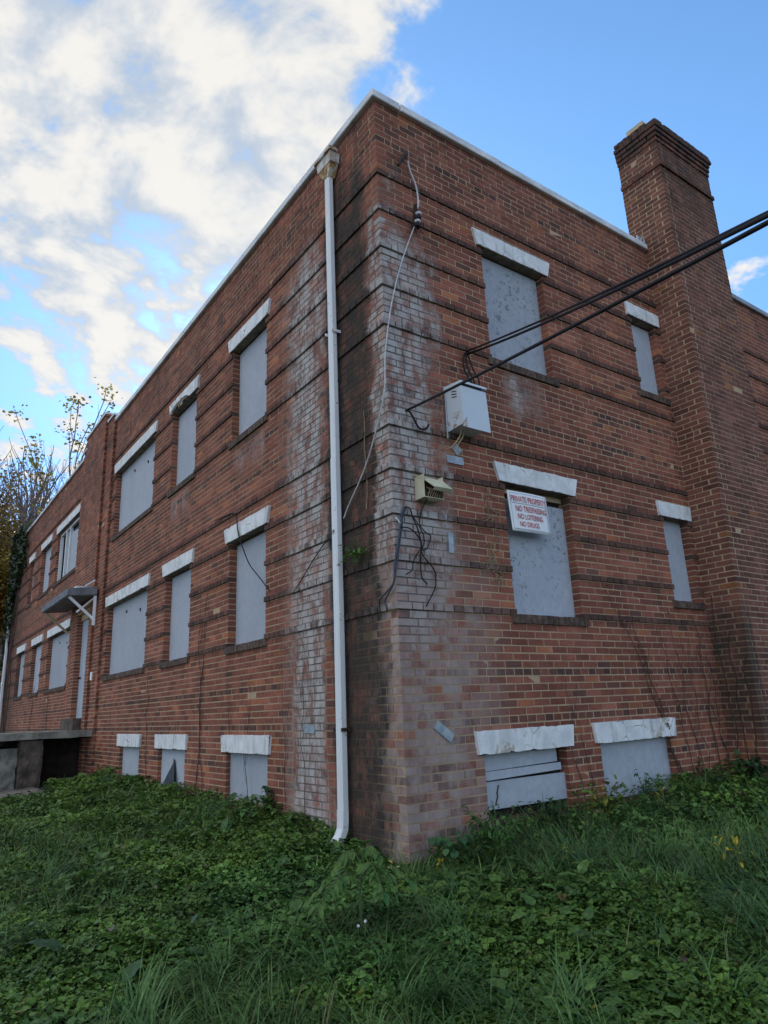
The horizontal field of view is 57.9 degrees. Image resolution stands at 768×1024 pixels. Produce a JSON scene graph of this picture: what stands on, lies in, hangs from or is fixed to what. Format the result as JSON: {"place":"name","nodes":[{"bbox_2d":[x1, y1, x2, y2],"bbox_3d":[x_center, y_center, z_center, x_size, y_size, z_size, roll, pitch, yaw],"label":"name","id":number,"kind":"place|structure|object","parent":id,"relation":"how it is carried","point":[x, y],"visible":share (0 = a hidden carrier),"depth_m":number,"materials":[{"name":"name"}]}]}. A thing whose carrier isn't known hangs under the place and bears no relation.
{"place":"outdoors","nodes":[
{"label":"outdoors","id":0,"kind":"place"},
{"bbox_2d":[0,787,49,804],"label":"path","id":1,"kind":"structure","parent":0,"point":[15,791],"depth_m":11.60,"materials":[{"name":"concrete"}]},
{"bbox_2d":[0,761,767,1023],"bbox_3d":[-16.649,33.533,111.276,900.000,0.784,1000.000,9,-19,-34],"label":"ground","id":2,"kind":"structure","parent":0,"point":[42,788],"depth_m":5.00,"materials":[{"name":"green plant"}]},
{"bbox_2d":[0,501,33,689],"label":"autumn tree","id":3,"kind":"object","parent":2,"relation":"on","point":[5,567],"visible":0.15,"depth_m":26.37,"materials":[{"name":"green plant"}]},
{"bbox_2d":[0,458,34,551],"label":"autumn tree","id":4,"kind":"object","parent":2,"relation":"on","point":[4,505],"visible":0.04,"depth_m":31.41,"materials":[{"name":"brown plant"}]},
{"bbox_2d":[1,456,54,660],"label":"bare tree","id":5,"kind":"object","parent":2,"relation":"on","point":[21,493],"visible":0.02,"depth_m":37.70,"materials":[{"name":"brown plant"}]},
{"bbox_2d":[0,426,68,549],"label":"bare tree","id":6,"kind":"object","parent":2,"relation":"on","point":[21,507],"visible":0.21,"depth_m":30.27,"materials":[{"name":"brown plant"}]},
{"bbox_2d":[0,730,91,791],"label":"concrete stoop","id":7,"kind":"object","parent":2,"relation":"on","point":[35,759],"visible":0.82,"depth_m":12.29,"materials":[{"name":"concrete"}]},
{"bbox_2d":[0,416,99,527],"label":"bare tree","id":8,"kind":"object","parent":2,"relation":"on","point":[56,491],"visible":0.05,"depth_m":36.25,"materials":[{"name":"brown plant"}]},
{"bbox_2d":[2,377,122,516],"bbox_3d":[-12.782,1.921,29.098,6.831,15.057,3.744,9,-19,-34],"label":"yellow tree","id":9,"kind":"object","parent":2,"relation":"on","point":[31,461],"visible":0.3,"depth_m":29.54,"materials":[{"name":"grey plant"}]},
{"bbox_2d":[25,939,143,977],"bbox_3d":[-1.552,2.506,3.783,0.634,0.342,0.505,-13,-19,32],"label":"dock weed","id":10,"kind":"object","parent":2,"relation":"on","point":[47,943],"visible":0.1,"depth_m":3.82,"materials":[{"name":"green plant"}]},
{"bbox_2d":[138,866,201,896],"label":"lance weed","id":11,"kind":"object","parent":2,"relation":"on","point":[179,869],"visible":0.29,"depth_m":5.00,"materials":[{"name":"green plant"}]},
{"bbox_2d":[175,782,199,805],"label":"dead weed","id":12,"kind":"object","parent":2,"relation":"on","point":[188,792],"visible":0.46,"depth_m":8.42,"materials":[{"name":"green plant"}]},
{"bbox_2d":[209,825,254,860],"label":"lance weed","id":13,"kind":"object","parent":2,"relation":"on","point":[246,828],"visible":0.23,"depth_m":5.61,"materials":[{"name":"green plant"}]},
{"bbox_2d":[217,808,253,840],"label":"lance weed","id":14,"kind":"object","parent":2,"relation":"on","point":[225,822],"visible":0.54,"depth_m":6.42,"materials":[{"name":"green plant"}]},
{"bbox_2d":[260,786,275,814],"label":"ivy plant","id":15,"kind":"object","parent":2,"relation":"on","point":[266,791],"visible":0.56,"depth_m":6.96,"materials":[{"name":"green plant"}]},
{"bbox_2d":[357,920,366,939],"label":"clover flower","id":16,"kind":"object","parent":2,"relation":"on","point":[358,925],"visible":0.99,"depth_m":3.54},
{"bbox_2d":[300,838,424,926],"bbox_3d":[-0.153,2.087,3.764,0.692,0.561,0.655,9,-19,-34],"label":"sapling","id":17,"kind":"object","parent":2,"relation":"on","point":[379,867],"visible":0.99,"depth_m":3.77,"materials":[{"name":"green plant"}]},
{"bbox_2d":[0,88,767,867],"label":"brick building","id":18,"kind":"structure","parent":2,"relation":"on","point":[628,440],"depth_m":7.75,"materials":[{"name":"brick"}]},
{"bbox_2d":[0,628,9,719],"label":"downspout","id":19,"kind":"object","parent":18,"relation":"attached to","point":[3,672],"visible":0.45,"depth_m":22.63,"materials":[{"name":"white metal"}]},
{"bbox_2d":[0,518,34,732],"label":"ivy creeper","id":20,"kind":"object","parent":18,"relation":"attached to","point":[17,563],"visible":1,"depth_m":22.62,"materials":[{"name":"green plant"}]},
{"bbox_2d":[12,643,26,700],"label":"window","id":21,"kind":"structure","parent":18,"relation":"in","point":[20,650],"depth_m":20.79,"materials":[{"name":"white paint"}]},
{"bbox_2d":[25,552,36,609],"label":"window","id":22,"kind":"structure","parent":18,"relation":"in","point":[31,560],"depth_m":21.06,"materials":[{"name":"white paint"}]},
{"bbox_2d":[27,634,43,697],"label":"window","id":23,"kind":"structure","parent":18,"relation":"in","point":[36,642],"depth_m":18.82,"materials":[{"name":"white paint"}]},
{"bbox_2d":[37,533,53,600],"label":"window","id":24,"kind":"structure","parent":18,"relation":"in","point":[46,546],"depth_m":19.44,"materials":[{"name":"white paint"}]},
{"bbox_2d":[42,618,70,693],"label":"window","id":25,"kind":"structure","parent":18,"relation":"in","point":[59,657],"depth_m":16.63,"materials":[{"name":"wood"}]},
{"bbox_2d":[52,504,80,587],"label":"window","id":26,"kind":"structure","parent":18,"relation":"in","point":[69,528],"depth_m":17.30,"materials":[{"name":"white paint"}]},
{"bbox_2d":[60,612,88,730],"bbox_3d":[-6.162,3.206,14.083,0.350,2.320,1.120,9,-19,-34],"label":"door","id":27,"kind":"structure","parent":18,"relation":"in","point":[74,723],"depth_m":14.21,"materials":[{"name":"grey paint"}]},
{"bbox_2d":[101,573,150,680],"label":"window","id":28,"kind":"structure","parent":18,"relation":"in","point":[129,603],"depth_m":12.13,"materials":[{"name":"wood"}]},
{"bbox_2d":[117,734,141,775],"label":"window","id":29,"kind":"structure","parent":18,"relation":"in","point":[130,743],"depth_m":11.05,"materials":[{"name":"white paint"}]},
{"bbox_2d":[111,420,158,542],"bbox_3d":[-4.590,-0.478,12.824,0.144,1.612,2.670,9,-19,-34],"label":"window","id":30,"kind":"structure","parent":18,"relation":"in","point":[136,467],"depth_m":12.87,"materials":[{"name":"wood"}]},
{"bbox_2d":[144,673,148,778],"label":"vine","id":31,"kind":"object","parent":18,"relation":"attached to","point":[146,737],"visible":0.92,"depth_m":10.35,"materials":[{"name":"plant"}]},
{"bbox_2d":[162,758,174,785],"bbox_3d":[-2.946,3.615,9.516,0.054,0.470,0.701,8,-19,-32],"label":"torn panel","id":32,"kind":"object","parent":18,"relation":"attached to","point":[170,778],"visible":0.64,"depth_m":9.44,"materials":[{"name":"wood"}]},
{"bbox_2d":[154,734,187,789],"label":"window","id":33,"kind":"structure","parent":18,"relation":"in","point":[174,746],"depth_m":9.47,"materials":[{"name":"white paint"}]},
{"bbox_2d":[159,548,194,668],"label":"window","id":34,"kind":"structure","parent":18,"relation":"in","point":[181,583],"depth_m":10.14,"materials":[{"name":"white paint"}]},
{"bbox_2d":[167,374,200,498],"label":"window","id":35,"kind":"structure","parent":18,"relation":"in","point":[187,423],"depth_m":10.88,"materials":[{"name":"white paint"}]},
{"bbox_2d":[198,602,202,795],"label":"vine","id":36,"kind":"object","parent":18,"relation":"attached to","point":[200,683],"visible":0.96,"depth_m":8.90,"materials":[{"name":"plant"}]},
{"bbox_2d":[195,583,209,795],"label":"vine","id":37,"kind":"object","parent":18,"relation":"attached to","point":[200,702],"visible":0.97,"depth_m":8.81,"materials":[{"name":"plant"}]},
{"bbox_2d":[227,663,231,786],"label":"vine","id":38,"kind":"object","parent":18,"relation":"attached to","point":[229,730],"visible":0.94,"depth_m":8.02,"materials":[{"name":"plant"}]},
{"bbox_2d":[215,513,268,590],"bbox_3d":[-1.748,0.486,8.387,0.052,1.184,1.585,9,-20,-36],"label":"cable","id":39,"kind":"object","parent":18,"relation":"attached to","point":[243,548],"visible":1,"depth_m":8.32,"materials":[{"name":"rubber"}]},
{"bbox_2d":[221,735,271,802],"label":"window","id":40,"kind":"structure","parent":18,"relation":"in","point":[257,747],"depth_m":7.60,"materials":[{"name":"white paint"}]},
{"bbox_2d":[244,679,249,796],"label":"vine","id":41,"kind":"object","parent":18,"relation":"attached to","point":[247,754],"visible":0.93,"depth_m":7.58,"materials":[{"name":"plant"}]},
{"bbox_2d":[224,505,270,654],"bbox_3d":[-1.570,0.842,8.204,0.187,1.567,1.280,9,-19,-34],"label":"window","id":42,"kind":"structure","parent":18,"relation":"in","point":[250,590],"depth_m":8.25,"materials":[{"name":"white paint"}]},
{"bbox_2d":[228,298,271,449],"bbox_3d":[-1.681,-1.712,8.930,0.187,1.612,1.280,9,-19,-34],"label":"window","id":43,"kind":"structure","parent":18,"relation":"in","point":[253,360],"depth_m":8.99,"materials":[{"name":"white paint"}]},
{"bbox_2d":[278,641,288,822],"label":"vine","id":44,"kind":"object","parent":18,"relation":"attached to","point":[285,746],"visible":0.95,"depth_m":6.86,"materials":[{"name":"plant"}]},
{"bbox_2d":[298,610,305,820],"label":"vine","id":45,"kind":"object","parent":18,"relation":"attached to","point":[301,724],"visible":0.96,"depth_m":6.67,"materials":[{"name":"plant"}]},
{"bbox_2d":[304,725,314,732],"bbox_3d":[-0.707,2.052,6.573,0.020,0.081,0.202,9,-19,-34],"label":"wall plate","id":46,"kind":"object","parent":18,"relation":"attached to","point":[309,728],"depth_m":6.56,"materials":[{"name":"metal"}]},
{"bbox_2d":[293,530,333,593],"bbox_3d":[-0.673,0.507,6.822,0.079,0.446,0.964,7,-18,-29],"label":"cable","id":47,"kind":"object","parent":18,"relation":"attached to","point":[312,561],"visible":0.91,"depth_m":6.90,"materials":[{"name":"rubber"}]},
{"bbox_2d":[314,145,351,848],"bbox_3d":[-0.498,-0.556,6.673,0.200,6.989,0.330,9,-19,-34],"label":"downspout","id":48,"kind":"object","parent":18,"relation":"attached to","point":[326,163],"visible":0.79,"depth_m":6.51,"materials":[{"name":"white metal"}]},
{"bbox_2d":[338,539,369,564],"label":"wall fern","id":49,"kind":"object","parent":18,"relation":"attached to","point":[353,553],"depth_m":6.18,"materials":[{"name":"green plant"}]},
{"bbox_2d":[363,411,367,508],"bbox_3d":[-0.171,-0.486,6.343,0.008,0.951,0.033,9,-19,-34],"label":"dry strand","id":50,"kind":"object","parent":18,"relation":"attached to","point":[365,456],"visible":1,"depth_m":6.37},
{"bbox_2d":[378,506,404,611],"bbox_3d":[0.039,0.385,5.841,0.134,0.877,0.306,25,-31,-58],"label":"cable","id":51,"kind":"object","parent":18,"relation":"attached to","point":[381,597],"visible":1,"depth_m":5.80,"materials":[{"name":"rubber"}]},
{"bbox_2d":[384,508,405,609],"bbox_3d":[0.087,0.373,5.810,0.237,0.872,0.121,-6,-16,13],"label":"cable","id":52,"kind":"object","parent":18,"relation":"attached to","point":[396,562],"visible":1,"depth_m":5.76,"materials":[{"name":"rubber"}]},
{"bbox_2d":[397,153,407,165],"bbox_3d":[0.198,-3.581,7.052,0.062,0.309,0.231,-10,-18,25],"label":"wall bracket","id":53,"kind":"object","parent":18,"relation":"attached to","point":[403,157],"depth_m":7.00,"materials":[{"name":"black metal"}]},
{"bbox_2d":[407,161,418,208],"bbox_3d":[0.297,-3.322,7.058,0.117,0.553,0.022,6,-18,-27],"label":"wire","id":54,"kind":"object","parent":53,"relation":"hanging from","point":[414,184],"visible":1,"depth_m":7.07,"materials":[{"name":"metal"}]},
{"bbox_2d":[401,526,427,583],"bbox_3d":[0.256,0.366,5.864,0.264,0.480,0.028,9,-19,-34],"label":"cable","id":55,"kind":"object","parent":18,"relation":"attached to","point":[420,551],"visible":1,"depth_m":5.89,"materials":[{"name":"rubber"}]},
{"bbox_2d":[406,516,424,574],"bbox_3d":[0.262,0.281,5.912,0.224,0.530,0.009,9,-19,-34],"label":"cable","id":56,"kind":"object","parent":18,"relation":"attached to","point":[420,548],"visible":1,"depth_m":5.96,"materials":[{"name":"rubber"}]},
{"bbox_2d":[410,203,424,233],"bbox_3d":[0.329,-2.944,6.968,0.182,0.372,0.092,9,-19,-34],"label":"wire insulator","id":57,"kind":"object","parent":18,"relation":"attached to","point":[416,222],"visible":1,"depth_m":6.94,"materials":[{"name":"black ceramic"}]},
{"bbox_2d":[343,226,414,518],"bbox_3d":[-0.094,-1.495,6.538,0.420,3.016,0.924,32,-38,-63],"label":"wire","id":58,"kind":"object","parent":57,"relation":"hanging from","point":[384,374],"visible":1,"depth_m":6.31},
{"bbox_2d":[407,411,429,429],"bbox_3d":[0.307,-0.821,6.267,0.266,0.162,0.029,10,-20,-37],"label":"cable hook","id":59,"kind":"object","parent":18,"relation":"attached to","point":[411,414],"visible":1,"depth_m":6.25,"materials":[{"name":"rubber"}]},
{"bbox_2d":[405,506,436,606],"bbox_3d":[0.321,0.380,5.913,0.305,0.855,0.015,9,-20,-36],"label":"cable","id":60,"kind":"object","parent":18,"relation":"attached to","point":[424,557],"visible":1,"depth_m":5.95,"materials":[{"name":"rubber"}]},
{"bbox_2d":[414,473,452,502],"bbox_3d":[0.434,-0.220,6.083,0.239,0.256,0.233,9,-19,-34],"label":"junction box","id":61,"kind":"object","parent":18,"relation":"attached to","point":[431,490],"visible":1,"depth_m":6.06,"materials":[{"name":"beige plastic"}]},
{"bbox_2d":[419,499,430,550],"bbox_3d":[0.366,0.110,6.019,0.126,0.466,0.049,9,-19,-34],"label":"cable","id":62,"kind":"object","parent":61,"relation":"attached to","point":[422,528],"visible":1,"depth_m":6.02,"materials":[{"name":"rubber"}]},
{"bbox_2d":[433,720,453,742],"bbox_3d":[0.487,1.781,5.635,0.206,0.177,0.020,9,-19,-34],"label":"wall plate","id":63,"kind":"object","parent":18,"relation":"attached to","point":[443,731],"depth_m":5.63,"materials":[{"name":"metal"}]},
{"bbox_2d":[447,532,453,552],"bbox_3d":[0.596,0.275,6.192,0.055,0.185,0.020,9,-19,-34],"label":"wall plate","id":64,"kind":"object","parent":18,"relation":"attached to","point":[450,543],"depth_m":6.18,"materials":[{"name":"metal"}]},
{"bbox_2d":[446,454,463,465],"bbox_3d":[0.664,-0.483,6.482,0.200,0.075,0.020,9,-19,-34],"label":"wall plate","id":65,"kind":"object","parent":18,"relation":"attached to","point":[455,460],"depth_m":6.47,"materials":[{"name":"metal"}]},
{"bbox_2d":[452,444,461,455],"bbox_3d":[0.684,-0.586,6.529,0.120,0.120,0.020,9,-19,-34],"label":"wall plate","id":66,"kind":"object","parent":18,"relation":"attached to","point":[456,452],"depth_m":6.52,"materials":[{"name":"metal"}]},
{"bbox_2d":[443,380,490,450],"bbox_3d":[0.766,-0.890,6.525,0.376,0.653,0.257,9,-19,-34],"label":"service box","id":67,"kind":"object","parent":18,"relation":"attached to","point":[466,411],"visible":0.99,"depth_m":6.47,"materials":[{"name":"grey metal"}]},
{"bbox_2d":[462,351,473,383],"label":"cable","id":68,"kind":"object","parent":67,"relation":"attached to","point":[464,367],"visible":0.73,"depth_m":6.77,"materials":[{"name":"rubber"}]},
{"bbox_2d":[465,352,475,384],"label":"cable","id":69,"kind":"object","parent":67,"relation":"attached to","point":[468,367],"visible":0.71,"depth_m":6.81,"materials":[{"name":"rubber"}]},
{"bbox_2d":[467,352,479,384],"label":"cable","id":70,"kind":"object","parent":67,"relation":"attached to","point":[473,369],"visible":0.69,"depth_m":6.85,"materials":[{"name":"rubber"}]},
{"bbox_2d":[459,385,490,432],"bbox_3d":[0.845,-0.954,6.465,0.324,0.420,0.041,9,-19,-34],"label":"door","id":71,"kind":"structure","parent":67,"relation":"in","point":[474,408],"depth_m":6.45,"materials":[{"name":"grey metal"}]},
{"bbox_2d":[478,487,510,589],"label":"dry creeper","id":72,"kind":"object","parent":18,"relation":"attached to","point":[496,579],"visible":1,"depth_m":6.47,"materials":[{"name":"plant"}]},
{"bbox_2d":[470,227,559,387],"bbox_3d":[1.430,-2.203,7.677,1.220,1.612,0.187,9,-19,-34],"label":"window","id":73,"kind":"structure","parent":18,"relation":"in","point":[511,299],"depth_m":7.71,"materials":[{"name":"white paint"}]},
{"bbox_2d":[473,724,573,816],"bbox_3d":[1.251,2.358,6.068,1.230,0.913,0.134,9,-19,-34],"label":"window","id":74,"kind":"structure","parent":18,"relation":"in","point":[521,764],"depth_m":6.08,"materials":[{"name":"wood"}]},
{"bbox_2d":[506,490,551,535],"bbox_3d":[1.452,0.013,6.867,0.584,0.410,0.040,9,-19,-34],"label":"warning sign","id":75,"kind":"object","parent":18,"relation":"attached to","point":[528,512],"visible":1,"depth_m":6.84,"materials":[{"name":"plastic"}]},
{"bbox_2d":[492,461,589,626],"bbox_3d":[1.549,0.352,6.957,1.220,1.567,0.187,9,-19,-34],"label":"window","id":76,"kind":"structure","parent":18,"relation":"in","point":[541,579],"depth_m":6.95,"materials":[{"name":"paint"}]},
{"bbox_2d":[561,675,586,809],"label":"vine","id":77,"kind":"object","parent":18,"relation":"attached to","point":[571,746],"visible":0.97,"depth_m":6.49,"materials":[{"name":"plant"}]},
{"bbox_2d":[573,683,596,804],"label":"vine","id":78,"kind":"object","parent":18,"relation":"attached to","point":[584,749],"visible":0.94,"depth_m":6.50,"materials":[{"name":"plant"}]},
{"bbox_2d":[405,220,767,411],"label":"power cable","id":79,"kind":"object","parent":18,"relation":"attached to","point":[754,229],"visible":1,"depth_m":3.58,"materials":[{"name":"rubber"}]},
{"bbox_2d":[466,210,767,351],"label":"power cable","id":80,"kind":"object","parent":18,"relation":"attached to","point":[637,275],"visible":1,"depth_m":3.89,"materials":[{"name":"rubber"}]},
{"bbox_2d":[467,213,767,354],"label":"power cable","id":81,"kind":"object","parent":18,"relation":"attached to","point":[712,243],"visible":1,"depth_m":3.63,"materials":[{"name":"rubber"}]},
{"bbox_2d":[591,717,678,809],"bbox_3d":[2.539,2.519,6.970,1.350,0.838,0.134,9,-19,-34],"label":"window","id":82,"kind":"structure","parent":18,"relation":"in","point":[627,746],"depth_m":6.97,"materials":[{"name":"paint"}]},
{"bbox_2d":[606,585,683,772],"bbox_3d":[2.791,1.849,7.273,1.016,2.126,0.071,9,-19,-34],"label":"vine","id":83,"kind":"object","parent":18,"relation":"attached to","point":[625,625],"visible":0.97,"depth_m":7.29,"materials":[{"name":"brown plant"}]},
{"bbox_2d":[624,301,670,405],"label":"window","id":84,"kind":"structure","parent":18,"relation":"in","point":[642,318],"depth_m":9.13,"materials":[{"name":"white paint"}]},
{"bbox_2d":[629,611,680,774],"bbox_3d":[2.893,1.988,7.303,0.581,1.864,0.071,9,-19,-34],"label":"vine","id":85,"kind":"object","parent":18,"relation":"attached to","point":[660,699],"visible":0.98,"depth_m":7.35,"materials":[{"name":"brown plant"}]},
{"bbox_2d":[656,629,695,775],"bbox_3d":[3.174,2.110,7.480,0.351,1.702,0.050,9,-20,-35],"label":"vine","id":86,"kind":"object","parent":18,"relation":"attached to","point":[678,702],"visible":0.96,"depth_m":7.51,"materials":[{"name":"brown plant"}]},
{"bbox_2d":[655,500,705,609],"bbox_3d":[3.517,0.531,8.329,0.685,1.277,0.144,9,-19,-34],"label":"window","id":87,"kind":"structure","parent":18,"relation":"in","point":[673,514],"depth_m":8.39,"materials":[{"name":"white paint"}]},
{"bbox_2d":[668,612,703,762],"bbox_3d":[3.361,2.042,7.635,0.299,1.898,0.065,9,-19,-34],"label":"vine","id":88,"kind":"object","parent":18,"relation":"attached to","point":[684,699],"visible":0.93,"depth_m":7.61,"materials":[{"name":"brown plant"}]},
{"bbox_2d":[679,635,709,768],"bbox_3d":[3.462,2.188,7.692,0.221,1.642,0.014,8,-19,-33],"label":"vine","id":89,"kind":"object","parent":18,"relation":"attached to","point":[697,710],"visible":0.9,"depth_m":7.68,"materials":[{"name":"plant"}]},
{"bbox_2d":[691,615,722,775],"bbox_3d":[3.694,2.108,7.867,0.218,1.872,0.061,9,-19,-34],"label":"vine","id":90,"kind":"object","parent":18,"relation":"attached to","point":[704,674],"visible":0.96,"depth_m":7.89,"materials":[{"name":"brown plant"}]},
{"bbox_2d":[706,655,729,773],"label":"vine","id":91,"kind":"object","parent":18,"relation":"attached to","point":[718,716],"visible":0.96,"depth_m":7.88,"materials":[{"name":"plant"}]},
{"bbox_2d":[711,596,739,764],"bbox_3d":[3.943,2.038,7.989,0.010,2.151,0.078,9,-19,-34],"label":"vine","id":92,"kind":"object","parent":18,"relation":"attached to","point":[725,677],"visible":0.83,"depth_m":8.02,"materials":[{"name":"plant"}]},
{"bbox_2d":[728,633,750,774],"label":"vine","id":93,"kind":"object","parent":18,"relation":"attached to","point":[736,697],"visible":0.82,"depth_m":7.88,"materials":[{"name":"plant"}]},
{"bbox_2d":[743,654,767,789],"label":"vine","id":94,"kind":"object","parent":18,"relation":"attached to","point":[751,709],"visible":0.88,"depth_m":7.73,"materials":[{"name":"plant"}]},
{"bbox_2d":[0,757,767,1023],"bbox_3d":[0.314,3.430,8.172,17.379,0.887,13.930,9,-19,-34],"label":"ground cover","id":95,"kind":"object","parent":2,"relation":"on","point":[233,858],"visible":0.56,"depth_m":3.89,"materials":[{"name":"green plant"}]},
{"bbox_2d":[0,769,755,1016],"bbox_3d":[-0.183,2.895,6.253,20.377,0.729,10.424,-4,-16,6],"label":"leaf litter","id":96,"kind":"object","parent":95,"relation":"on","point":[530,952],"visible":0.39,"depth_m":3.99,"materials":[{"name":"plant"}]},
{"bbox_2d":[431,847,458,865],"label":"yellow weed","id":97,"kind":"object","parent":2,"relation":"on","point":[438,863],"visible":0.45,"depth_m":5.05,"materials":[{"name":"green plant"}]},
{"bbox_2d":[428,831,491,866],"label":"weed","id":98,"kind":"object","parent":2,"relation":"on","point":[450,853],"visible":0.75,"depth_m":5.08,"materials":[{"name":"green plant"}]},
{"bbox_2d":[459,800,523,854],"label":"clump","id":99,"kind":"object","parent":2,"relation":"on","point":[492,818],"visible":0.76,"depth_m":5.30,"materials":[{"name":"green plant"}]},
{"bbox_2d":[519,797,567,839],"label":"weed","id":100,"kind":"object","parent":2,"relation":"on","point":[554,809],"visible":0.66,"depth_m":5.71,"materials":[{"name":"green plant"}]},
{"bbox_2d":[585,774,624,817],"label":"yellowing weed","id":101,"kind":"object","parent":2,"relation":"on","point":[603,802],"visible":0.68,"depth_m":6.18,"materials":[{"name":"green plant"}]},
{"bbox_2d":[634,769,655,802],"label":"dark weed","id":102,"kind":"object","parent":2,"relation":"on","point":[645,789],"visible":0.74,"depth_m":6.65,"materials":[{"name":"green plant"}]},
{"bbox_2d":[655,786,682,815],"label":"yellow weed","id":103,"kind":"object","parent":2,"relation":"on","point":[657,794],"visible":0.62,"depth_m":6.20,"materials":[{"name":"green plant"}]},
{"bbox_2d":[682,754,735,787],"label":"dark weed","id":104,"kind":"object","parent":2,"relation":"on","point":[703,771],"visible":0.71,"depth_m":7.17,"materials":[{"name":"green plant"}]},
{"bbox_2d":[709,835,755,874],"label":"yellow weed","id":105,"kind":"object","parent":2,"relation":"on","point":[734,840],"visible":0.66,"depth_m":4.55,"materials":[{"name":"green plant"}]},
{"bbox_2d":[729,749,767,785],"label":"wall shrub","id":106,"kind":"object","parent":2,"relation":"on","point":[747,764],"visible":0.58,"depth_m":7.46,"materials":[{"name":"green plant"}]},
{"bbox_2d":[0,0,767,720],"label":"sky","id":107,"kind":"structure","parent":0,"point":[145,145],"materials":[{"name":"blue"}]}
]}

